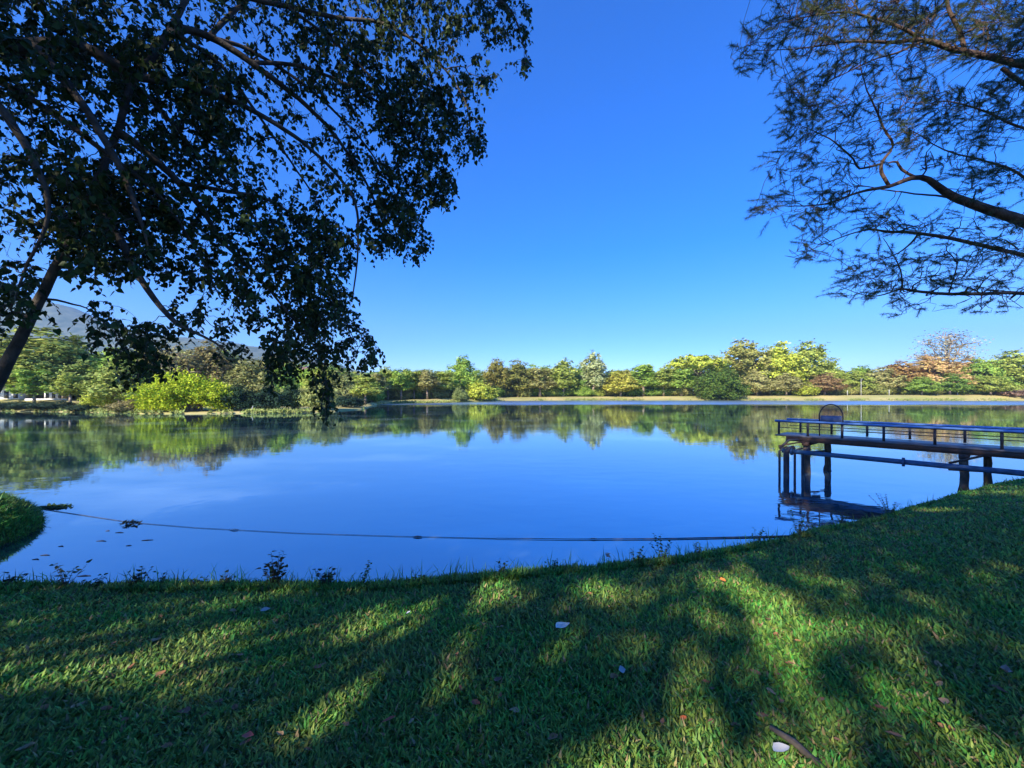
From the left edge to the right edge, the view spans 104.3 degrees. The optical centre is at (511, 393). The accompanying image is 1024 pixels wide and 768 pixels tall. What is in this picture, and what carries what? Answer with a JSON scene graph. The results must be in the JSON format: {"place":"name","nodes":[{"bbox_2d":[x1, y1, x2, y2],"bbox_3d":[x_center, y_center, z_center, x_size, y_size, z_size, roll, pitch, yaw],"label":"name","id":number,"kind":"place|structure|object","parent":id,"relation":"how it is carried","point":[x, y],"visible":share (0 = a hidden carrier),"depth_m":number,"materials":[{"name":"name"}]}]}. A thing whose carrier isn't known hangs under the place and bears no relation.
{"place":"outdoors","nodes":[
{"label":"outdoors","id":0,"kind":"place"},
{"bbox_2d":[38,503,73,509],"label":"floating weed","id":1,"kind":"object","parent":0,"point":[52,506],"visible":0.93,"depth_m":13.92,"materials":[{"name":"green plant"}]},
{"bbox_2d":[0,299,365,373],"bbox_3d":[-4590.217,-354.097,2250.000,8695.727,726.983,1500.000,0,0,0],"label":"mountain","id":2,"kind":"structure","parent":0,"point":[66,317],"depth_m":2327.12,"materials":[{"name":"grey stone"}]},
{"bbox_2d":[0,400,1023,583],"bbox_3d":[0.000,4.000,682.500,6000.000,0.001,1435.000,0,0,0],"label":"water","id":3,"kind":"structure","parent":0,"point":[576,475],"depth_m":18.04,"materials":[{"name":"blue liquid"}]},
{"bbox_2d":[44,509,791,538],"bbox_3d":[-5.468,3.976,12.182,29.210,0.048,1.816,0,0,7],"label":"floating boom","id":4,"kind":"object","parent":3,"relation":"on","point":[492,538],"visible":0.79,"depth_m":11.00,"materials":[{"name":"black plastic"}]},
{"bbox_2d":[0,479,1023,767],"bbox_3d":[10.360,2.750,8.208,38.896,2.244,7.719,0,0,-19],"label":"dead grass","id":5,"kind":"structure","parent":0,"point":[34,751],"depth_m":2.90,"materials":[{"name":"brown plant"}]},
{"bbox_2d":[0,477,1023,767],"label":"ground","id":6,"kind":"structure","parent":0,"point":[608,609],"depth_m":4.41,"materials":[{"name":"green plant"}]},
{"bbox_2d":[2,572,28,584],"bbox_3d":[-6.039,2.275,4.847,0.346,0.223,0.216,0,0,37],"label":"weed","id":7,"kind":"object","parent":6,"relation":"on","point":[11,579],"visible":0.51,"depth_m":4.81,"materials":[{"name":"green plant"}]},
{"bbox_2d":[49,559,91,585],"bbox_3d":[-5.424,2.233,4.842,0.368,0.310,0.334,0,0,-26],"label":"weed","id":8,"kind":"object","parent":6,"relation":"on","point":[65,574],"visible":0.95,"depth_m":4.86,"materials":[{"name":"green plant"}]},
{"bbox_2d":[123,566,153,583],"bbox_3d":[-4.622,2.292,4.892,0.302,0.241,0.287,0,0,-32],"label":"weed","id":9,"kind":"object","parent":6,"relation":"on","point":[137,577],"visible":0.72,"depth_m":4.89,"materials":[{"name":"green plant"}]},
{"bbox_2d":[0,0,533,426],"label":"leafy tree","id":10,"kind":"object","parent":6,"relation":"on","point":[102,203],"visible":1,"depth_m":5.82,"materials":[{"name":"green plant"}]},
{"bbox_2d":[257,550,287,584],"bbox_3d":[-2.929,2.214,4.950,0.332,0.451,0.333,0,0,21],"label":"weed","id":11,"kind":"object","parent":6,"relation":"on","point":[274,572],"visible":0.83,"depth_m":4.95,"materials":[{"name":"green plant"}]},
{"bbox_2d":[313,567,336,584],"bbox_3d":[-2.315,2.314,4.987,0.255,0.301,0.296,0,0,25],"label":"weed","id":12,"kind":"object","parent":6,"relation":"on","point":[328,576],"visible":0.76,"depth_m":4.96,"materials":[{"name":"green plant"}]},
{"bbox_2d":[649,533,672,558],"bbox_3d":[2.240,2.363,6.049,0.220,0.442,0.367,0,0,-21],"label":"weed","id":13,"kind":"object","parent":6,"relation":"on","point":[661,548],"visible":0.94,"depth_m":6.02,"materials":[{"name":"green plant"}]},
{"bbox_2d":[773,742,789,751],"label":"fallen leaf","id":14,"kind":"object","parent":6,"relation":"on","point":[779,747],"visible":1,"depth_m":2.03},
{"bbox_2d":[769,725,826,767],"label":"stick","id":15,"kind":"object","parent":6,"relation":"on","point":[797,745],"visible":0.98,"depth_m":2.05,"materials":[{"name":"wood"}]},
{"bbox_2d":[789,510,816,534],"bbox_3d":[5.349,2.419,7.320,0.242,0.518,0.448,0,0,-34],"label":"weed","id":16,"kind":"object","parent":6,"relation":"on","point":[801,522],"visible":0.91,"depth_m":7.35,"materials":[{"name":"green plant"}]},
{"bbox_2d":[726,0,1023,319],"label":"feathery tree","id":17,"kind":"object","parent":6,"relation":"on","point":[915,38],"visible":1,"depth_m":7.24,"materials":[{"name":"green plant"}]},
{"bbox_2d":[869,493,899,513],"bbox_3d":[8.729,2.628,9.282,0.599,0.483,0.531,0,0,-30],"label":"weed","id":18,"kind":"object","parent":6,"relation":"on","point":[887,506],"visible":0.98,"depth_m":9.30,"materials":[{"name":"green plant"}]},
{"bbox_2d":[775,418,1023,491],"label":"pier","id":19,"kind":"structure","parent":6,"relation":"on","point":[964,451],"depth_m":17.14,"materials":[{"name":"wood"}]},
{"bbox_2d":[819,404,843,436],"bbox_3d":[16.061,1.346,20.041,0.975,1.628,0.056,0,0,37],"label":"arched frame","id":20,"kind":"object","parent":19,"relation":"on","point":[822,418],"visible":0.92,"depth_m":20.02,"materials":[{"name":"metal"}]},
{"bbox_2d":[778,438,1023,475],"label":"water pipe","id":21,"kind":"object","parent":19,"relation":"attached to","point":[791,450],"visible":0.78,"depth_m":17.52,"materials":[{"name":"metal"}]},
{"bbox_2d":[0,394,1023,413],"bbox_3d":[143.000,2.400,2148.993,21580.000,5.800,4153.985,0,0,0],"label":"bank","id":22,"kind":"structure","parent":0,"point":[841,398],"depth_m":218.36,"materials":[{"name":"green plant"}]},
{"bbox_2d":[0,385,31,398],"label":"white building","id":23,"kind":"structure","parent":22,"relation":"on","point":[4,394],"depth_m":99.00,"materials":[{"name":"paint"}]},
{"bbox_2d":[0,400,31,408],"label":"hedge bush","id":24,"kind":"object","parent":22,"relation":"on","point":[7,404],"visible":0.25,"depth_m":88.72,"materials":[{"name":"green plant"}]},
{"bbox_2d":[3,400,51,408],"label":"hedge bush","id":25,"kind":"object","parent":22,"relation":"on","point":[20,405],"visible":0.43,"depth_m":86.54,"materials":[{"name":"green plant"}]},
{"bbox_2d":[3,367,61,402],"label":"tree","id":26,"kind":"object","parent":22,"relation":"on","point":[34,387],"visible":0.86,"depth_m":90.92,"materials":[{"name":"green plant"}]},
{"bbox_2d":[26,400,78,408],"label":"hedge bush","id":27,"kind":"object","parent":22,"relation":"on","point":[57,404],"visible":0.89,"depth_m":85.97,"materials":[{"name":"green plant"}]},
{"bbox_2d":[0,324,106,398],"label":"rain tree","id":28,"kind":"object","parent":22,"relation":"on","point":[32,344],"visible":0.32,"depth_m":100.12,"materials":[{"name":"green plant"}]},
{"bbox_2d":[44,385,68,399],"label":"pavilion","id":29,"kind":"structure","parent":22,"relation":"on","point":[51,396],"depth_m":100.00,"materials":[{"name":"white paint"}]},
{"bbox_2d":[10,341,110,398],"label":"tree","id":30,"kind":"object","parent":22,"relation":"on","point":[57,355],"visible":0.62,"depth_m":96.47,"materials":[{"name":"green plant"}]},
{"bbox_2d":[46,372,90,401],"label":"tree","id":31,"kind":"object","parent":22,"relation":"on","point":[63,382],"visible":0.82,"depth_m":88.87,"materials":[{"name":"green plant"}]},
{"bbox_2d":[59,403,102,410],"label":"bush","id":32,"kind":"object","parent":22,"relation":"on","point":[81,407],"visible":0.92,"depth_m":82.81,"materials":[{"name":"green plant"}]},
{"bbox_2d":[78,390,117,407],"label":"bush","id":33,"kind":"object","parent":22,"relation":"on","point":[90,401],"visible":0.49,"depth_m":85.17,"materials":[{"name":"green plant"}]},
{"bbox_2d":[68,359,152,402],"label":"tree","id":34,"kind":"object","parent":22,"relation":"on","point":[105,377],"visible":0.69,"depth_m":85.36,"materials":[{"name":"green plant"}]},
{"bbox_2d":[76,345,152,402],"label":"tree","id":35,"kind":"object","parent":22,"relation":"on","point":[102,360],"visible":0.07,"depth_m":102.30,"materials":[{"name":"green plant"}]},
{"bbox_2d":[103,399,146,411],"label":"bush","id":36,"kind":"object","parent":22,"relation":"on","point":[120,407],"visible":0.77,"depth_m":78.82,"materials":[{"name":"green plant"}]},
{"bbox_2d":[135,342,207,377],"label":"tree","id":37,"kind":"object","parent":22,"relation":"on","point":[178,356],"visible":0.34,"depth_m":116.67,"materials":[{"name":"green plant"}]},
{"bbox_2d":[124,366,239,411],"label":"bush","id":38,"kind":"object","parent":22,"relation":"on","point":[192,393],"visible":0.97,"depth_m":79.01,"materials":[{"name":"green plant"}]},
{"bbox_2d":[169,339,240,383],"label":"tree","id":39,"kind":"object","parent":22,"relation":"on","point":[205,352],"visible":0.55,"depth_m":120.57,"materials":[{"name":"green plant"}]},
{"bbox_2d":[201,349,238,382],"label":"background tree","id":40,"kind":"object","parent":22,"relation":"on","point":[223,365],"visible":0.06,"depth_m":127.55,"materials":[{"name":"green plant"}]},
{"bbox_2d":[217,381,260,410],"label":"shrub","id":41,"kind":"object","parent":22,"relation":"on","point":[237,397],"visible":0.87,"depth_m":82.43,"materials":[{"name":"green plant"}]},
{"bbox_2d":[223,358,273,391],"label":"tree","id":42,"kind":"object","parent":22,"relation":"on","point":[251,373],"visible":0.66,"depth_m":106.51,"materials":[{"name":"green plant"}]},
{"bbox_2d":[241,384,290,408],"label":"shrub","id":43,"kind":"object","parent":22,"relation":"on","point":[265,402],"visible":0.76,"depth_m":84.31,"materials":[{"name":"green plant"}]},
{"bbox_2d":[243,363,301,392],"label":"tree","id":44,"kind":"object","parent":22,"relation":"on","point":[277,387],"visible":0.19,"depth_m":111.13,"materials":[{"name":"green plant"}]},
{"bbox_2d":[277,383,304,408],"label":"shrub","id":45,"kind":"object","parent":22,"relation":"on","point":[293,394],"visible":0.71,"depth_m":87.41,"materials":[{"name":"green plant"}]},
{"bbox_2d":[285,363,315,386],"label":"background tree","id":46,"kind":"object","parent":22,"relation":"on","point":[305,373],"visible":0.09,"depth_m":139.88,"materials":[{"name":"green plant"}]},
{"bbox_2d":[297,363,336,388],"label":"background tree","id":47,"kind":"object","parent":22,"relation":"on","point":[305,382],"visible":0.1,"depth_m":130.39,"materials":[{"name":"green plant"}]},
{"bbox_2d":[296,383,339,410],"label":"bush","id":48,"kind":"object","parent":22,"relation":"on","point":[309,400],"visible":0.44,"depth_m":85.88,"materials":[{"name":"green plant"}]},
{"bbox_2d":[323,370,360,394],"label":"tree","id":49,"kind":"object","parent":22,"relation":"on","point":[346,381],"visible":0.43,"depth_m":127.93,"materials":[{"name":"green plant"}]},
{"bbox_2d":[336,394,367,406],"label":"shrub","id":50,"kind":"object","parent":22,"relation":"on","point":[346,401],"visible":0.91,"depth_m":99.98,"materials":[{"name":"green plant"}]},
{"bbox_2d":[347,374,382,403],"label":"plantation tree","id":51,"kind":"object","parent":22,"relation":"on","point":[366,384],"visible":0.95,"depth_m":119.95,"materials":[{"name":"green plant"}]},
{"bbox_2d":[362,381,386,402],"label":"understory shrub","id":52,"kind":"object","parent":22,"relation":"on","point":[377,398],"visible":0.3,"depth_m":140.05,"materials":[{"name":"green plant"}]},
{"bbox_2d":[371,372,393,389],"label":"plantation tree","id":53,"kind":"object","parent":22,"relation":"on","point":[381,379],"visible":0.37,"depth_m":146.06,"materials":[{"name":"green plant"}]},
{"bbox_2d":[380,370,398,399],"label":"plantation tree","id":54,"kind":"object","parent":22,"relation":"on","point":[387,374],"visible":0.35,"depth_m":167.19,"materials":[{"name":"green plant"}]},
{"bbox_2d":[387,369,415,399],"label":"plantation tree","id":55,"kind":"object","parent":22,"relation":"on","point":[400,381],"visible":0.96,"depth_m":164.99,"materials":[{"name":"green plant"}]},
{"bbox_2d":[391,390,415,398],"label":"understory shrub","id":56,"kind":"object","parent":22,"relation":"on","point":[406,394],"visible":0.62,"depth_m":172.34,"materials":[{"name":"green plant"}]},
{"bbox_2d":[405,371,424,398],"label":"plantation tree","id":57,"kind":"object","parent":22,"relation":"on","point":[415,374],"visible":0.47,"depth_m":173.01,"materials":[{"name":"green plant"}]},
{"bbox_2d":[415,369,440,398],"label":"plantation tree","id":58,"kind":"object","parent":22,"relation":"on","point":[427,379],"visible":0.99,"depth_m":171.44,"materials":[{"name":"green plant"}]},
{"bbox_2d":[423,386,443,398],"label":"understory shrub","id":59,"kind":"object","parent":22,"relation":"on","point":[433,391],"visible":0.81,"depth_m":179.30,"materials":[{"name":"green plant"}]},
{"bbox_2d":[432,371,459,396],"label":"tree","id":60,"kind":"object","parent":22,"relation":"on","point":[445,383],"visible":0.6,"depth_m":184.10,"materials":[{"name":"green plant"}]},
{"bbox_2d":[452,386,470,400],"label":"bush","id":61,"kind":"object","parent":22,"relation":"on","point":[460,394],"visible":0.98,"depth_m":176.21,"materials":[{"name":"green plant"}]},
{"bbox_2d":[445,353,484,391],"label":"tree","id":62,"kind":"object","parent":22,"relation":"on","point":[463,372],"visible":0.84,"depth_m":198.70,"materials":[{"name":"green plant"}]},
{"bbox_2d":[463,379,498,400],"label":"bush","id":63,"kind":"object","parent":22,"relation":"on","point":[480,392],"visible":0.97,"depth_m":191.82,"materials":[{"name":"green plant"}]},
{"bbox_2d":[480,357,513,389],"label":"tree","id":64,"kind":"object","parent":22,"relation":"on","point":[498,375],"visible":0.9,"depth_m":222.93,"materials":[{"name":"green plant"}]},
{"bbox_2d":[1,398,1006,413],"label":"reeds","id":65,"kind":"object","parent":22,"relation":"on","point":[252,410],"visible":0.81,"depth_m":85.09,"materials":[{"name":"green plant"}]},
{"bbox_2d":[497,387,515,396],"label":"understory shrub","id":66,"kind":"object","parent":22,"relation":"on","point":[508,393],"visible":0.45,"depth_m":231.24,"materials":[{"name":"green plant"}]},
{"bbox_2d":[32,380,986,405],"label":"undergrowth","id":67,"kind":"object","parent":22,"relation":"on","point":[77,397],"visible":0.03,"depth_m":131.67,"materials":[{"name":"green plant"}]},
{"bbox_2d":[500,358,538,396],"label":"tree","id":68,"kind":"object","parent":22,"relation":"on","point":[517,370],"visible":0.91,"depth_m":227.25,"materials":[{"name":"green plant"}]},
{"bbox_2d":[515,384,531,396],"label":"understory shrub","id":69,"kind":"object","parent":22,"relation":"on","point":[525,393],"visible":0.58,"depth_m":229.80,"materials":[{"name":"green plant"}]},
{"bbox_2d":[522,367,557,396],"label":"tree","id":70,"kind":"object","parent":22,"relation":"on","point":[541,383],"visible":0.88,"depth_m":228.38,"materials":[{"name":"green plant"}]},
{"bbox_2d":[551,387,572,396],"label":"understory shrub","id":71,"kind":"object","parent":22,"relation":"on","point":[561,392],"visible":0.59,"depth_m":238.88,"materials":[{"name":"green plant"}]},
{"bbox_2d":[547,357,583,396],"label":"tree","id":72,"kind":"object","parent":22,"relation":"on","point":[563,380],"visible":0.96,"depth_m":235.26,"materials":[{"name":"green plant"}]},
{"bbox_2d":[569,365,595,389],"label":"tree","id":73,"kind":"object","parent":22,"relation":"on","point":[580,371],"visible":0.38,"depth_m":244.87,"materials":[{"name":"green plant"}]},
{"bbox_2d":[572,385,596,396],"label":"understory shrub","id":74,"kind":"object","parent":22,"relation":"on","point":[584,391],"visible":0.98,"depth_m":237.53,"materials":[{"name":"green plant"}]},
{"bbox_2d":[576,349,608,396],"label":"tree","id":75,"kind":"object","parent":22,"relation":"on","point":[596,368],"visible":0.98,"depth_m":240.44,"materials":[{"name":"green plant"}]},
{"bbox_2d":[600,370,641,396],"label":"tree","id":76,"kind":"object","parent":22,"relation":"on","point":[622,381],"visible":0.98,"depth_m":233.16,"materials":[{"name":"yellow plant"}]},
{"bbox_2d":[627,363,659,395],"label":"tree","id":77,"kind":"object","parent":22,"relation":"on","point":[643,374],"visible":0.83,"depth_m":236.67,"materials":[{"name":"green plant"}]},
{"bbox_2d":[639,386,665,395],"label":"understory shrub","id":78,"kind":"object","parent":22,"relation":"on","point":[651,390],"visible":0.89,"depth_m":238.97,"materials":[{"name":"green plant"}]},
{"bbox_2d":[653,367,676,395],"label":"tree","id":79,"kind":"object","parent":22,"relation":"on","point":[663,374],"visible":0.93,"depth_m":236.24,"materials":[{"name":"green plant"}]},
{"bbox_2d":[668,368,699,395],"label":"tree","id":80,"kind":"object","parent":22,"relation":"on","point":[683,376],"visible":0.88,"depth_m":235.90,"materials":[{"name":"green plant"}]},
{"bbox_2d":[663,354,731,390],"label":"tree","id":81,"kind":"object","parent":22,"relation":"on","point":[697,364],"visible":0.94,"depth_m":247.81,"materials":[{"name":"green plant"}]},
{"bbox_2d":[684,363,751,399],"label":"bush","id":82,"kind":"object","parent":22,"relation":"on","point":[718,387],"visible":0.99,"depth_m":220.48,"materials":[{"name":"green plant"}]},
{"bbox_2d":[707,338,777,381],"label":"tree","id":83,"kind":"object","parent":22,"relation":"on","point":[746,362],"visible":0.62,"depth_m":248.35,"materials":[{"name":"green plant"}]},
{"bbox_2d":[737,370,782,395],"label":"tree","id":84,"kind":"object","parent":22,"relation":"on","point":[762,380],"visible":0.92,"depth_m":231.19,"materials":[{"name":"green plant"}]},
{"bbox_2d":[756,340,813,384],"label":"tree","id":85,"kind":"object","parent":22,"relation":"on","point":[782,362],"visible":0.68,"depth_m":242.87,"materials":[{"name":"green plant"}]},
{"bbox_2d":[767,372,811,395],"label":"tree","id":86,"kind":"object","parent":22,"relation":"on","point":[783,381],"visible":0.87,"depth_m":229.71,"materials":[{"name":"green plant"}]},
{"bbox_2d":[792,381,820,395],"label":"bush","id":87,"kind":"object","parent":22,"relation":"on","point":[811,390],"visible":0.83,"depth_m":227.22,"materials":[{"name":"green plant"}]},
{"bbox_2d":[787,338,852,382],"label":"tree","id":88,"kind":"object","parent":22,"relation":"on","point":[813,355],"visible":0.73,"depth_m":244.34,"materials":[{"name":"green plant"}]},
{"bbox_2d":[806,373,851,394],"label":"tree","id":89,"kind":"object","parent":22,"relation":"on","point":[827,383],"visible":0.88,"depth_m":227.85,"materials":[{"name":"brown plant"}]},
{"bbox_2d":[834,371,882,394],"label":"tree","id":90,"kind":"object","parent":22,"relation":"on","point":[853,379],"visible":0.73,"depth_m":235.24,"materials":[{"name":"green plant"}]},
{"bbox_2d":[851,385,872,394],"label":"understory shrub","id":91,"kind":"object","parent":22,"relation":"on","point":[865,391],"visible":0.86,"depth_m":232.54,"materials":[{"name":"green plant"}]},
{"bbox_2d":[846,364,881,383],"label":"background tree","id":92,"kind":"object","parent":22,"relation":"on","point":[862,369],"visible":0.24,"depth_m":249.72,"materials":[{"name":"green plant"}]},
{"bbox_2d":[870,383,892,394],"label":"understory shrub","id":93,"kind":"object","parent":22,"relation":"on","point":[879,390],"visible":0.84,"depth_m":230.94,"materials":[{"name":"green plant"}]},
{"bbox_2d":[865,367,909,387],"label":"tree","id":94,"kind":"object","parent":22,"relation":"on","point":[886,376],"visible":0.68,"depth_m":235.21,"materials":[{"name":"green plant"}]},
{"bbox_2d":[873,359,934,393],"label":"tree","id":95,"kind":"object","parent":22,"relation":"on","point":[899,369],"visible":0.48,"depth_m":236.17,"materials":[{"name":"brown plant"}]},
{"bbox_2d":[897,382,926,394],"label":"understory shrub","id":96,"kind":"object","parent":22,"relation":"on","point":[904,391],"visible":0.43,"depth_m":232.40,"materials":[{"name":"green plant"}]},
{"bbox_2d":[900,376,947,394],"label":"tree","id":97,"kind":"object","parent":22,"relation":"on","point":[922,384],"visible":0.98,"depth_m":222.47,"materials":[{"name":"green plant"}]},
{"bbox_2d":[893,354,981,386],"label":"tree","id":98,"kind":"object","parent":22,"relation":"on","point":[935,365],"visible":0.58,"depth_m":232.25,"materials":[{"name":"brown plant"}]},
{"bbox_2d":[900,327,993,365],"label":"tree","id":99,"kind":"object","parent":22,"relation":"on","point":[949,342],"visible":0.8,"depth_m":259.06,"materials":[{"name":"brown plant"}]},
{"bbox_2d":[935,373,974,394],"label":"tree","id":100,"kind":"object","parent":22,"relation":"on","point":[957,386],"visible":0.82,"depth_m":222.78,"materials":[{"name":"green plant"}]},
{"bbox_2d":[952,358,991,394],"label":"tree","id":101,"kind":"object","parent":22,"relation":"on","point":[958,363],"visible":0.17,"depth_m":238.43,"materials":[{"name":"brown plant"}]},
{"bbox_2d":[957,357,1020,394],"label":"tree","id":102,"kind":"object","parent":22,"relation":"on","point":[982,368],"visible":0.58,"depth_m":229.42,"materials":[{"name":"green plant"}]},
{"bbox_2d":[968,375,1022,394],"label":"tree","id":103,"kind":"object","parent":22,"relation":"on","point":[998,384],"visible":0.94,"depth_m":220.06,"materials":[{"name":"green plant"}]},
{"bbox_2d":[984,348,1023,384],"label":"tree","id":104,"kind":"object","parent":22,"relation":"on","point":[1014,365],"visible":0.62,"depth_m":230.32,"materials":[{"name":"green plant"}]},
{"bbox_2d":[992,389,1023,395],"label":"bush","id":105,"kind":"object","parent":22,"relation":"on","point":[1015,393],"visible":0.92,"depth_m":217.06,"materials":[{"name":"brown plant"}]},
{"bbox_2d":[0,0,1023,373],"label":"sky","id":106,"kind":"structure","parent":0,"point":[605,208],"materials":[{"name":"blue"}]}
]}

